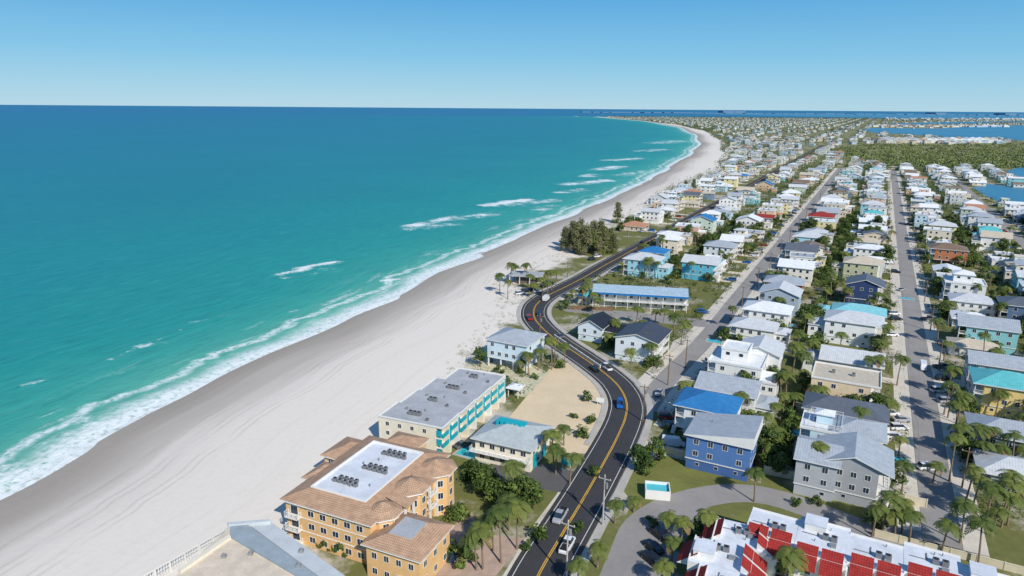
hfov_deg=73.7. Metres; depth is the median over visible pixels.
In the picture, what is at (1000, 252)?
house
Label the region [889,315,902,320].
sport utility car
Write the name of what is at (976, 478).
palm tree
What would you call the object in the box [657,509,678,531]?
palm tree
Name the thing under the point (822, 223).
house
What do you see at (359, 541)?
window
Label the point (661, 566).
palm tree
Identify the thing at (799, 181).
house
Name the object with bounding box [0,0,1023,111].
sky
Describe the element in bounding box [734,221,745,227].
tree
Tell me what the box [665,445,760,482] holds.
boundary wall
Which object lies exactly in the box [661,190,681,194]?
house
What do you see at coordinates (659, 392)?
car
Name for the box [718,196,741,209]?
house
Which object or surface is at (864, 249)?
house
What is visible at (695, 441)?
window
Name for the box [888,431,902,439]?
sport utility car
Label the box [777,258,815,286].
house
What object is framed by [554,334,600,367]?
roadside wall
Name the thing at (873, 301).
palm tree
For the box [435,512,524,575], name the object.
brick courtyard
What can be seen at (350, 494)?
condo building
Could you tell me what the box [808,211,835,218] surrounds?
house
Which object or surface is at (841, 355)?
house
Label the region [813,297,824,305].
palm tree
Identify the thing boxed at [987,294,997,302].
tree
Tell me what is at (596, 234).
pine tree
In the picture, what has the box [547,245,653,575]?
sidewalk
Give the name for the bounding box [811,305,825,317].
tree
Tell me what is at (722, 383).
house
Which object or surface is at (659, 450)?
tree
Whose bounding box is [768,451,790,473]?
tree
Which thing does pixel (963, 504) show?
palm tree
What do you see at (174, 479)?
ground
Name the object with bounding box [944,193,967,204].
house
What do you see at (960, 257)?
palm tree
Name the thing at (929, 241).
house
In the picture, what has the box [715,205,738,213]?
house
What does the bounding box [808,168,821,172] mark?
house
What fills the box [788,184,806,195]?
house
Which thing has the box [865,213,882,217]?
house
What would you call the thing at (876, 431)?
house
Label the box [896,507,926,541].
palm tree
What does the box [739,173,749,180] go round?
house
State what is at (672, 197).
house
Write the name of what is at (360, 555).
window
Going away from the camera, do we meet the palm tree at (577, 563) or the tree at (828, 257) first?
the palm tree at (577, 563)
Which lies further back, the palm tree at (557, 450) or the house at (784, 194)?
the house at (784, 194)
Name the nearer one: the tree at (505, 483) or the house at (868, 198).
the tree at (505, 483)
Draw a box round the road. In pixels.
[507,145,822,575]
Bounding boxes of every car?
[447,549,471,562]
[453,439,470,448]
[514,290,524,294]
[520,288,530,291]
[527,314,532,320]
[555,333,563,337]
[589,365,599,371]
[616,397,622,407]
[639,549,661,567]
[643,538,664,554]
[648,525,669,541]
[654,388,663,396]
[657,411,674,419]
[661,420,680,429]
[696,308,708,313]
[696,368,710,372]
[885,332,898,336]
[887,310,900,314]
[888,422,909,430]
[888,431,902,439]
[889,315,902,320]
[889,408,899,415]
[891,415,911,422]
[916,461,934,470]
[929,385,946,392]
[934,373,951,380]
[937,396,953,403]
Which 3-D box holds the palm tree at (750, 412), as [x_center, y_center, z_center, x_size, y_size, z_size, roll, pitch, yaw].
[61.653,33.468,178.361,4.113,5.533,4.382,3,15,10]
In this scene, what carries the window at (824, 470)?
in the house at (815, 472)
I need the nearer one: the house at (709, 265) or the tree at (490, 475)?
the tree at (490, 475)
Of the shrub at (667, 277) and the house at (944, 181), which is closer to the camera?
the shrub at (667, 277)
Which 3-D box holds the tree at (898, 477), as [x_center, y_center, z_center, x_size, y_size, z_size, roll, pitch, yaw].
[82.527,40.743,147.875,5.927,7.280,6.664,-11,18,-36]
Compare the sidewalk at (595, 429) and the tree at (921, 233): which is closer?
the sidewalk at (595, 429)
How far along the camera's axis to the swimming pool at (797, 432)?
175.14 m
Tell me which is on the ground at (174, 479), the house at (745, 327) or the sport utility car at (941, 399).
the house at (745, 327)
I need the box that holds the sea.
[0,105,1023,499]
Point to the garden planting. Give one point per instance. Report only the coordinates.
(777, 230)
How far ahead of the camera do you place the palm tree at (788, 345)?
223.58 m
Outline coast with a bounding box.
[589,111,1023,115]
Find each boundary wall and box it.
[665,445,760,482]
[763,465,927,507]
[874,529,1023,574]
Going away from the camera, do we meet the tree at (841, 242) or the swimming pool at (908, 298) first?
the swimming pool at (908, 298)
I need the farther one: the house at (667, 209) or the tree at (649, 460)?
the house at (667, 209)
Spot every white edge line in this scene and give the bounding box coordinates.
[512,152,807,575]
[544,173,775,575]
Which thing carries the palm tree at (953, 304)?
on the ground at (174, 479)
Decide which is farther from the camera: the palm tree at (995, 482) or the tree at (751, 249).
the tree at (751, 249)
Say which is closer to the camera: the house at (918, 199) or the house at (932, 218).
the house at (932, 218)
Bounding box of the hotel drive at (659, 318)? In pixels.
[559,307,708,326]
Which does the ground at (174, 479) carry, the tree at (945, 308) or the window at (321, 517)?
the tree at (945, 308)
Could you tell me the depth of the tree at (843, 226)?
439.55 m
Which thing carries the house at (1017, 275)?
on the ground at (174, 479)
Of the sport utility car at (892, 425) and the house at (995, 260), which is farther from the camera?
the house at (995, 260)
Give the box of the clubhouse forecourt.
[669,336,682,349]
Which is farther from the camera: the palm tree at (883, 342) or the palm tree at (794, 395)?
the palm tree at (883, 342)
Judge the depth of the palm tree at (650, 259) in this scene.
329.52 m
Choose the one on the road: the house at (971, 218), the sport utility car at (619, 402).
the sport utility car at (619, 402)
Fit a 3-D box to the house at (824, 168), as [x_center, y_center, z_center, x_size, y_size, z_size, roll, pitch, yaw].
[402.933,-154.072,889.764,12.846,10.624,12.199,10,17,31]
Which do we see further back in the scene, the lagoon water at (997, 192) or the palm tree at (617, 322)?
the lagoon water at (997, 192)
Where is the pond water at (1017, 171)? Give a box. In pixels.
[1006,167,1023,176]
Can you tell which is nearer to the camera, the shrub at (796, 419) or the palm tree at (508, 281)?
the shrub at (796, 419)
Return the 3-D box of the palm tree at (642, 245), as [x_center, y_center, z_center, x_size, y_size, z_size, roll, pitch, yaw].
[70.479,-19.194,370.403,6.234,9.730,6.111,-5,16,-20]
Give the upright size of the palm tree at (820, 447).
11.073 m
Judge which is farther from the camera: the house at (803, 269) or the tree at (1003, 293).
the house at (803, 269)
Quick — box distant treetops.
[608,115,1023,215]
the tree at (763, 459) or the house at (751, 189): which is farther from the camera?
the house at (751, 189)
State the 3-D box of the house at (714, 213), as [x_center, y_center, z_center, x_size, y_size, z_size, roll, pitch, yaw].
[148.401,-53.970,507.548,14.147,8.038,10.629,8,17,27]
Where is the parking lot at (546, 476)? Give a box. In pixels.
[489,462,573,491]
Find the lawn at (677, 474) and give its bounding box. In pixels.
[600,456,750,568]
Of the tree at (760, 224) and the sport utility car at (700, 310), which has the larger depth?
the tree at (760, 224)
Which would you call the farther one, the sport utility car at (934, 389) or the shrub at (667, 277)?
the shrub at (667, 277)
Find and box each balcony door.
[290,504,298,515]
[291,519,299,527]
[292,532,300,540]
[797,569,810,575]
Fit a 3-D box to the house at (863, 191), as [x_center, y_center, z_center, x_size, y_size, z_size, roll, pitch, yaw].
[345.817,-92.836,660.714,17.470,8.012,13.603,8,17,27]
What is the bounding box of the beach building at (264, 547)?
[177,519,344,575]
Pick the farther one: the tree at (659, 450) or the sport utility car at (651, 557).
the tree at (659, 450)
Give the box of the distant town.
[609,116,1023,173]
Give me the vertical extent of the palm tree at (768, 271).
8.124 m
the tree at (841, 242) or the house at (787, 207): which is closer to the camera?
the tree at (841, 242)
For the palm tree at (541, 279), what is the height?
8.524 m
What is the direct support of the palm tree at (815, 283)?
on the ground at (174, 479)
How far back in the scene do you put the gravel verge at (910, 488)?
210.42 m
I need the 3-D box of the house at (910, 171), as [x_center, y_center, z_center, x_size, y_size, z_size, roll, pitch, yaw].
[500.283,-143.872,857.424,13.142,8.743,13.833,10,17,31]
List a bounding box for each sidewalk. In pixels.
[517,257,606,445]
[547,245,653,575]
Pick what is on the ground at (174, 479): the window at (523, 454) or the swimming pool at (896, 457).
the swimming pool at (896, 457)
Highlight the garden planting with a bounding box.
[472,177,1023,518]
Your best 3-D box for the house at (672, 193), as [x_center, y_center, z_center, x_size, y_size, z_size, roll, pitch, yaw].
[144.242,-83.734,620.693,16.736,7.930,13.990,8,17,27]
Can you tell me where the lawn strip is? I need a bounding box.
[686,512,780,575]
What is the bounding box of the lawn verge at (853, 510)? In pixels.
[763,483,921,530]
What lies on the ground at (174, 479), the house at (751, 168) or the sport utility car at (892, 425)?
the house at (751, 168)
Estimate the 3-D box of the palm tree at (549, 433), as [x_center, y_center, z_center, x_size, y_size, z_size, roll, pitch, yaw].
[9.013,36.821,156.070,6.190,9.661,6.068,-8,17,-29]
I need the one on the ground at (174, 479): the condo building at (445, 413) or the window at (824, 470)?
the condo building at (445, 413)
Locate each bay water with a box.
[579,110,1023,119]
[722,114,1023,118]
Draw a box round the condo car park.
[643,507,706,575]
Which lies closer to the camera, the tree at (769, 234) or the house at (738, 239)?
the house at (738, 239)
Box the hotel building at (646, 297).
[592,283,688,312]
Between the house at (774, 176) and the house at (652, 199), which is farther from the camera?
the house at (774, 176)
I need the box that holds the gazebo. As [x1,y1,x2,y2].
[506,382,524,396]
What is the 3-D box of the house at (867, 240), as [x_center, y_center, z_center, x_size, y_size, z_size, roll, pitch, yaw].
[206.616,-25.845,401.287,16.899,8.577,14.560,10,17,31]
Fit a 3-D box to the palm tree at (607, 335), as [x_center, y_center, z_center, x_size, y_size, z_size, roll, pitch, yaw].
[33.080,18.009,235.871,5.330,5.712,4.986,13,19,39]
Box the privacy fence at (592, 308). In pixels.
[569,306,613,310]
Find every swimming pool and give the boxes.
[452,445,489,464]
[644,480,670,500]
[705,338,723,343]
[791,429,799,436]
[894,455,910,462]
[899,296,914,300]
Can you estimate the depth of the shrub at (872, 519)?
134.63 m
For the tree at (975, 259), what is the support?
on the ground at (174, 479)
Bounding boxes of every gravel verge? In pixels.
[636,168,836,393]
[657,168,844,413]
[888,170,983,555]
[896,170,989,557]
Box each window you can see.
[307,510,313,517]
[308,523,314,530]
[309,536,315,543]
[319,514,325,521]
[320,527,326,534]
[331,517,337,525]
[332,530,338,538]
[343,521,350,529]
[344,534,350,541]
[345,548,351,555]
[356,525,362,532]
[357,538,363,544]
[357,551,364,559]
[371,551,376,559]
[372,567,377,574]
[383,555,388,562]
[396,559,400,566]
[408,563,413,570]
[438,480,442,487]
[438,492,443,499]
[438,504,443,511]
[479,442,484,447]
[489,444,494,449]
[510,449,515,454]
[520,451,525,456]
[692,450,697,456]
[693,439,698,444]
[706,453,712,459]
[707,442,713,447]
[722,445,727,451]
[736,460,741,466]
[737,448,742,454]
[802,475,808,482]
[804,463,810,469]
[820,479,826,486]
[821,467,827,473]
[835,481,840,487]
[837,469,842,474]
[848,484,854,490]
[850,472,856,478]
[862,487,869,493]
[864,475,871,481]
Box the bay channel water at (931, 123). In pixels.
[891,121,1023,124]
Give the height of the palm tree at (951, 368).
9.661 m
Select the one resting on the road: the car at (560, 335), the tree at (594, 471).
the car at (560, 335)
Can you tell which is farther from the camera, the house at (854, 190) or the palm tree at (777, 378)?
the house at (854, 190)
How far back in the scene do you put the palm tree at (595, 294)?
280.46 m
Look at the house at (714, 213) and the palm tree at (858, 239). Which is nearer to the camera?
the palm tree at (858, 239)
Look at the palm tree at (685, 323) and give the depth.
236.50 m
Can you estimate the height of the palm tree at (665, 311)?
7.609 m
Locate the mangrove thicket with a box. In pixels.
[830,142,1023,168]
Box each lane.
[642,168,842,411]
[891,170,962,550]
[948,169,1023,248]
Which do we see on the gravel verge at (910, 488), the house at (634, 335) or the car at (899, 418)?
the car at (899, 418)
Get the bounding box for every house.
[469,415,554,471]
[485,327,546,372]
[576,290,599,305]
[576,311,613,342]
[603,322,627,343]
[614,321,671,365]
[620,221,648,231]
[622,252,673,278]
[634,207,663,223]
[638,246,670,262]
[647,193,670,204]
[654,199,684,211]
[655,234,683,254]
[656,199,679,212]
[657,230,686,250]
[659,207,674,216]
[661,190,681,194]
[667,194,677,199]
[668,191,680,196]
[670,386,744,437]
[673,188,687,193]
[675,184,692,189]
[675,222,706,240]
[677,191,703,204]
[680,189,703,196]
[681,200,701,207]
[681,254,723,281]
[682,232,692,244]
[684,412,763,481]
[688,180,704,189]
[688,213,717,233]
[694,371,778,427]
[699,184,716,190]
[700,177,713,183]
[700,191,715,199]
[701,210,721,219]
[703,240,739,262]
[705,254,728,271]
[707,339,778,396]
[712,174,723,179]
[712,204,731,211]
[713,208,733,219]
[714,181,727,191]
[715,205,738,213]
[717,218,723,224]
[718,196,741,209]
[719,234,746,255]
[720,169,731,176]
[721,165,737,171]
[721,176,739,186]
[723,183,732,189]
[727,192,745,206]
[728,172,741,177]
[728,316,791,346]
[730,228,755,242]
[735,213,763,229]
[736,186,759,197]
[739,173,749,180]
[741,190,755,195]
[741,300,794,334]
[742,334,786,371]
[743,166,759,173]
[743,196,759,204]
[746,171,758,175]
[748,229,764,242]
[752,208,776,217]
[756,180,777,191]
[757,213,775,221]
[757,280,803,316]
[762,198,779,207]
[763,203,783,212]
[763,275,806,295]
[764,222,772,229]
[766,173,779,178]
[766,179,779,183]
[767,174,784,180]
[773,201,792,213]
[777,189,800,199]
[777,193,793,199]
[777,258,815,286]
[779,168,794,173]
[780,195,799,209]
[784,242,826,267]
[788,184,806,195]
[790,251,821,271]
[792,179,809,188]
[792,407,843,454]
[793,231,823,241]
[793,435,843,502]
[797,240,830,255]
[799,172,814,178]
[799,391,889,442]
[801,178,814,185]
[802,344,885,372]
[803,227,834,236]
[806,228,832,246]
[807,309,884,348]
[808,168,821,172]
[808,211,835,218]
[811,361,881,401]
[813,170,823,178]
[814,218,836,232]
[815,166,826,173]
[816,206,840,224]
[818,432,894,507]
[819,302,886,323]
[820,197,848,206]
[823,194,839,202]
[824,201,851,213]
[828,415,887,444]
[830,190,848,199]
[831,256,884,278]
[834,177,848,185]
[835,186,852,197]
[839,180,857,187]
[840,184,856,189]
[840,211,846,217]
[841,273,885,307]
[842,170,855,174]
[843,200,854,209]
[844,244,884,256]
[846,237,880,248]
[847,173,864,180]
[849,188,858,195]
[850,166,861,172]
[850,224,887,237]
[852,217,882,229]
[857,210,883,217]
[857,229,887,243]
[858,222,888,233]
[859,188,879,195]
[859,193,877,204]
[860,200,884,214]
[862,205,887,215]
[864,173,884,181]
[865,169,882,175]
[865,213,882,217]
[866,184,882,189]
[866,214,888,224]
[867,190,886,199]
[868,176,883,180]
[868,181,884,189]
[869,256,892,272]
[871,195,886,205]
[901,167,913,175]
[903,175,910,182]
[904,170,916,172]
[905,186,919,194]
[910,176,927,182]
[910,188,935,195]
[910,195,934,204]
[910,203,921,214]
[911,179,925,185]
[913,193,932,198]
[914,188,940,200]
[914,212,945,226]
[917,211,940,218]
[918,203,942,218]
[922,198,941,210]
[923,216,937,224]
[923,226,952,241]
[926,220,957,239]
[926,238,951,254]
[928,170,937,175]
[928,243,969,266]
[932,263,961,279]
[935,166,949,169]
[935,169,951,174]
[935,179,956,185]
[936,272,951,281]
[937,173,950,178]
[937,182,954,187]
[939,270,986,300]
[942,176,956,179]
[944,185,961,192]
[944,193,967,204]
[946,292,996,316]
[946,336,999,356]
[947,192,970,200]
[948,190,966,195]
[949,309,984,325]
[953,206,981,219]
[953,313,1021,355]
[959,209,991,220]
[960,212,994,226]
[961,169,980,177]
[961,349,1023,387]
[962,199,983,206]
[964,171,976,179]
[964,411,1023,457]
[966,204,986,210]
[966,366,1023,418]
[967,178,986,185]
[969,174,984,179]
[969,217,1002,232]
[970,448,1023,494]
[971,230,1012,251]
[972,228,1002,235]
[977,225,999,231]
[987,251,1021,260]
[989,256,1009,267]
[994,296,1023,323]
[995,198,1009,206]
[997,172,1009,174]
[999,173,1014,180]
[1001,254,1023,272]
[1003,204,1023,215]
[1003,259,1023,282]
[1004,201,1023,214]
[1006,176,1023,185]
[1010,269,1023,289]
[1011,182,1023,187]
[1012,211,1023,223]
[1016,280,1023,294]
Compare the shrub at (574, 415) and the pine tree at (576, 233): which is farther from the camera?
the pine tree at (576, 233)
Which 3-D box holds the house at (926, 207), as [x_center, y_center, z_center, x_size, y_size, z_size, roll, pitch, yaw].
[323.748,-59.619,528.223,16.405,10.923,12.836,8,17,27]
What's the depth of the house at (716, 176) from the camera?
787.58 m
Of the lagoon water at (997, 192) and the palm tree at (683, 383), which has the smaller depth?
the palm tree at (683, 383)
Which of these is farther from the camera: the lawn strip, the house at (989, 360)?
the house at (989, 360)
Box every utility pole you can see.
[561,520,574,575]
[598,475,610,524]
[640,384,649,421]
[665,354,673,384]
[685,338,688,367]
[937,342,946,369]
[947,384,958,417]
[961,447,975,487]
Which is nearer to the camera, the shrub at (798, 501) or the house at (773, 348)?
the shrub at (798, 501)
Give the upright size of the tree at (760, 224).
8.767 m
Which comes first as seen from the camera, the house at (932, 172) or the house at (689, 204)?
the house at (689, 204)
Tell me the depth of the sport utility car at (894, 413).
184.78 m
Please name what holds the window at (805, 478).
in the house at (815, 472)
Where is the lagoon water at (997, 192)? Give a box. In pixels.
[972,184,1023,201]
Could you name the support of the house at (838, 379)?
on the ground at (174, 479)
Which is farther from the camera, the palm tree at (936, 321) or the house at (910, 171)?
the house at (910, 171)
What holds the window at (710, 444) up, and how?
in the house at (721, 444)
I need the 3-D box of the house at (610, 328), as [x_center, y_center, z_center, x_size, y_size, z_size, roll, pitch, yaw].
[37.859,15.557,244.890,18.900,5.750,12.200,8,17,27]
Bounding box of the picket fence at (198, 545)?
[143,527,226,575]
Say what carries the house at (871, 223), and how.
on the ground at (174, 479)
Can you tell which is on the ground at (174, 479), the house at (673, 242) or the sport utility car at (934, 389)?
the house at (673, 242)
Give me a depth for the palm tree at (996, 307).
263.61 m
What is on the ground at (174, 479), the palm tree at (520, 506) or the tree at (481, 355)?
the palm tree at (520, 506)
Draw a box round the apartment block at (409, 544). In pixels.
[360,512,454,575]
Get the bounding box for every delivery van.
[542,294,549,300]
[662,434,684,447]
[919,359,926,370]
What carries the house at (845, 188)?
on the ground at (174, 479)
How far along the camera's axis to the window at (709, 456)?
154.39 m
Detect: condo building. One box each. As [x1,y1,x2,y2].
[279,431,457,563]
[378,367,505,452]
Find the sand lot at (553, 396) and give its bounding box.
[510,363,607,452]
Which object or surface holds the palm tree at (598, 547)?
on the ground at (174, 479)
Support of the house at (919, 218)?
on the ground at (174, 479)
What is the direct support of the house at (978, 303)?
on the ground at (174, 479)
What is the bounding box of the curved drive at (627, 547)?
[599,484,922,575]
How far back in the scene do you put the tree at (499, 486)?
142.05 m
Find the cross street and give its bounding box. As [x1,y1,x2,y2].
[715,231,986,255]
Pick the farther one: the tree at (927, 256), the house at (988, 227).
the house at (988, 227)
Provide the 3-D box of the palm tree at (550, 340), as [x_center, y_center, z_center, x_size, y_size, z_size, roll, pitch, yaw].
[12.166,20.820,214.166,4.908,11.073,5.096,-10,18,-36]
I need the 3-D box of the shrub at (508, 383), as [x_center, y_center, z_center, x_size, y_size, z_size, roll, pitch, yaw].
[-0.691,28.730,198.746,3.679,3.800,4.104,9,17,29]
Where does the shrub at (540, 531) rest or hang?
on the ground at (174, 479)
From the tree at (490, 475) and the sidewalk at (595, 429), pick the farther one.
the sidewalk at (595, 429)
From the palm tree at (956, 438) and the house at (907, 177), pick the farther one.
the house at (907, 177)
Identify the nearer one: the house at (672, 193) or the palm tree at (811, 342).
the palm tree at (811, 342)
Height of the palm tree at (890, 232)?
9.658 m
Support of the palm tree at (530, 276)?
on the ground at (174, 479)
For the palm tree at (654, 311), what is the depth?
262.56 m
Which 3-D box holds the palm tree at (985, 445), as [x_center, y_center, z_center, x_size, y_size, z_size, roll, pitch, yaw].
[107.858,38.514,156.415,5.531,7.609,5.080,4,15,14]
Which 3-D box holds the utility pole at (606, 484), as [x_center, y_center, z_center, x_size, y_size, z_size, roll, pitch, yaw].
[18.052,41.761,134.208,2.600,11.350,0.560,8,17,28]
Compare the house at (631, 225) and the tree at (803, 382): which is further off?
the house at (631, 225)
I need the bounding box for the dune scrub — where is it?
[444,174,699,377]
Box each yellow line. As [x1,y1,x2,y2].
[533,161,793,575]
[534,165,786,575]
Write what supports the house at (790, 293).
on the ground at (174, 479)
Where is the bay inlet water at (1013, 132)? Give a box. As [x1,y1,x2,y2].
[857,125,1023,140]
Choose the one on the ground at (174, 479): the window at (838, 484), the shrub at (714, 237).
the shrub at (714, 237)
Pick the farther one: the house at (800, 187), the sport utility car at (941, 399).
the house at (800, 187)
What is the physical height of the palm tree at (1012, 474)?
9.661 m
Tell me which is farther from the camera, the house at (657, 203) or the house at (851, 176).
the house at (851, 176)
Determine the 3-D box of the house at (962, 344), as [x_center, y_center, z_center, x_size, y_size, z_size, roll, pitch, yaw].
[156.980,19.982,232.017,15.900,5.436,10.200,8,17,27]
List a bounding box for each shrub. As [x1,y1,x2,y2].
[316,539,330,551]
[331,542,347,557]
[443,502,470,522]
[446,539,457,563]
[453,545,478,569]
[461,468,474,480]
[493,364,504,373]
[506,380,512,394]
[515,367,524,373]
[519,538,530,550]
[528,522,548,540]
[555,360,565,368]
[557,299,571,308]
[569,413,578,418]
[571,520,584,532]
[572,424,589,438]
[580,390,592,400]
[586,414,596,423]
[643,356,651,367]
[645,516,658,525]
[663,274,673,283]
[671,270,680,278]
[684,516,704,538]
[710,234,717,240]
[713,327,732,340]
[733,333,742,340]
[784,399,795,410]
[789,413,800,427]
[790,496,802,506]
[799,333,808,340]
[807,494,823,506]
[810,335,828,348]
[822,286,833,296]
[832,276,842,283]
[859,510,889,528]
[879,297,895,308]
[953,442,969,458]
[964,230,971,236]
[977,272,985,278]
[991,275,1002,282]
[1011,242,1020,247]
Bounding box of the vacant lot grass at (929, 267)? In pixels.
[912,261,942,276]
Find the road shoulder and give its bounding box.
[503,492,560,575]
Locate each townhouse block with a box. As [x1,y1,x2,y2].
[676,516,779,575]
[746,507,1007,575]
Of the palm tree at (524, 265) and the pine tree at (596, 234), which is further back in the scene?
the pine tree at (596, 234)
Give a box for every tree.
[458,531,487,570]
[461,458,479,476]
[465,520,493,569]
[468,462,496,495]
[471,468,499,484]
[472,346,486,366]
[477,513,502,550]
[481,476,510,504]
[485,503,512,563]
[495,273,505,292]
[495,492,518,530]
[497,481,516,496]
[498,459,526,481]
[503,473,539,504]
[505,279,513,298]
[506,262,517,284]
[506,498,532,549]
[515,359,525,373]
[519,351,534,375]
[520,262,531,273]
[522,480,545,508]
[525,274,534,283]
[529,283,539,298]
[533,348,547,369]
[537,277,545,295]
[539,428,563,468]
[542,281,551,293]
[544,337,558,369]
[544,443,566,473]
[545,269,555,289]
[554,270,562,281]
[556,342,570,363]
[556,424,570,445]
[559,225,573,251]
[559,229,565,242]
[561,452,585,483]
[566,555,590,575]
[569,220,577,248]
[569,221,583,253]
[573,217,584,245]
[576,222,593,254]
[578,284,591,305]
[578,290,587,305]
[581,278,591,283]
[587,465,600,475]
[587,539,609,568]
[588,220,601,250]
[589,292,598,306]
[590,229,605,254]
[592,297,604,312]
[595,225,611,253]
[596,217,604,248]
[601,332,614,347]
[605,332,615,343]
[605,497,625,523]
[606,234,619,253]
[607,227,618,249]
[608,319,620,327]
[611,202,624,222]
[617,222,624,231]
[623,348,636,369]
[624,495,641,512]
[627,444,651,469]
[631,305,644,322]
[635,455,656,475]
[637,244,645,248]
[642,261,651,279]
[643,257,654,278]
[643,342,658,366]
[645,436,668,460]
[649,353,664,366]
[650,557,674,575]
[651,309,660,322]
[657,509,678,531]
[659,308,671,325]
[662,535,684,561]
[667,312,682,337]
[670,254,681,267]
[672,515,693,540]
[675,380,693,390]
[676,319,691,343]
[681,224,693,232]
[687,261,695,277]
[689,249,697,254]
[690,232,699,246]
[691,179,696,188]
[693,243,703,253]
[695,508,718,526]
[701,273,715,280]
[702,234,711,243]
[719,327,730,338]
[723,225,734,231]
[728,306,737,327]
[732,391,751,412]
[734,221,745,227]
[739,370,757,379]
[740,241,753,251]
[741,467,765,501]
[742,408,755,414]
[743,244,751,257]
[746,224,759,229]
[746,242,755,253]
[754,411,776,428]
[756,222,764,229]
[757,425,780,452]
[758,449,778,466]
[762,443,777,458]
[764,231,772,238]
[764,270,774,274]
[764,432,789,454]
[766,318,787,327]
[767,365,779,372]
[767,424,786,436]
[768,402,784,419]
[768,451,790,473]
[770,218,777,225]
[770,373,788,399]
[771,270,788,274]
[772,545,808,575]
[774,296,785,302]
[774,370,795,402]
[774,558,796,575]
[775,392,790,414]
[778,421,797,448]
[779,405,797,421]
[786,343,792,360]
[788,392,804,410]
[788,456,795,465]
[789,341,807,371]
[792,329,805,341]
[793,303,815,321]
[795,350,813,379]
[796,371,810,391]
[797,319,807,331]
[798,221,806,230]
[798,369,809,374]
[800,313,815,329]
[804,339,820,350]
[806,337,821,349]
[807,218,817,227]
[807,384,819,392]
[809,385,830,394]
[810,281,820,299]
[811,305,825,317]
[811,441,829,452]
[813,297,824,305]
[814,235,829,246]
[814,330,826,337]
[816,265,830,284]
[820,276,829,284]
[820,289,832,300]
[820,295,827,304]
[821,253,832,260]
[825,224,836,232]
[826,271,837,299]
[826,280,837,289]
[830,248,835,256]
[833,250,851,261]
[834,332,848,346]
[835,238,846,247]
[836,393,867,400]
[838,251,850,259]
[839,221,851,233]
[841,288,852,302]
[843,232,855,241]
[847,215,858,223]
[851,406,871,418]
[853,238,863,243]
[862,225,873,232]
[862,500,889,537]
[863,297,879,305]
[863,355,875,368]
[865,391,890,404]
[868,334,887,350]
[870,215,882,222]
[870,338,889,352]
[872,292,885,305]
[872,354,889,370]
[873,225,882,231]
[873,334,889,351]
[874,490,908,530]
[878,245,895,258]
[879,252,897,264]
[880,398,900,424]
[881,324,895,352]
[883,258,890,275]
[883,508,906,533]
[888,230,896,244]
[889,459,908,489]
[890,354,911,385]
[890,496,914,533]
[891,435,908,455]
[895,459,915,493]
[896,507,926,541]
[917,231,925,243]
[923,254,933,263]
[924,461,946,484]
[929,318,946,343]
[930,276,943,289]
[933,518,964,550]
[934,280,946,292]
[936,302,952,314]
[938,267,949,272]
[939,300,958,327]
[940,340,956,361]
[940,380,960,414]
[941,433,967,481]
[942,364,962,395]
[946,399,968,423]
[946,422,974,461]
[947,496,980,543]
[950,390,975,422]
[950,431,976,452]
[951,326,970,337]
[954,229,962,240]
[956,234,964,242]
[956,255,964,264]
[959,396,980,413]
[960,463,986,497]
[963,515,998,562]
[964,254,983,266]
[967,225,977,231]
[967,475,993,504]
[968,251,982,258]
[969,244,977,253]
[969,422,991,456]
[970,440,997,453]
[972,283,981,293]
[975,480,1010,525]
[977,332,991,351]
[979,479,1005,517]
[982,426,1004,440]
[982,505,1014,534]
[987,265,1000,289]
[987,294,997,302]
[987,347,1006,354]
[990,242,998,253]
[990,441,1011,455]
[991,390,1013,416]
[993,304,1004,316]
[995,468,1023,508]
[995,493,1023,527]
[996,237,1011,250]
[997,287,1006,295]
[997,301,1007,316]
[998,478,1023,525]
[999,430,1023,455]
[1001,286,1012,295]
[1002,249,1012,266]
[1012,248,1023,254]
[1012,412,1023,421]
[1014,444,1023,457]
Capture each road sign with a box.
[561,458,570,468]
[596,397,603,404]
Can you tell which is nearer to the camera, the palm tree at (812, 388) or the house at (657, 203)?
the palm tree at (812, 388)
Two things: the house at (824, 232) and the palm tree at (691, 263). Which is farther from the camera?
the house at (824, 232)
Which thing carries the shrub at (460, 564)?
on the ground at (174, 479)
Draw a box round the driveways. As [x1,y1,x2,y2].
[455,195,1023,516]
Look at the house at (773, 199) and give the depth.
561.93 m
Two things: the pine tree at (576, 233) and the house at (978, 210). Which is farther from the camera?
the house at (978, 210)
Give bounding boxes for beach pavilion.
[508,270,544,284]
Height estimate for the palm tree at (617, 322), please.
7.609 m
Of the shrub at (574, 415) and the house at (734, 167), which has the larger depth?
the house at (734, 167)
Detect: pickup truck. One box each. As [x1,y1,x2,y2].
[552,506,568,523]
[558,535,575,554]
[600,362,612,370]
[920,315,933,320]
[932,362,947,368]
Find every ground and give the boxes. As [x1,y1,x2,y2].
[0,117,1023,575]
[463,348,548,396]
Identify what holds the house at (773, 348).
on the ground at (174, 479)

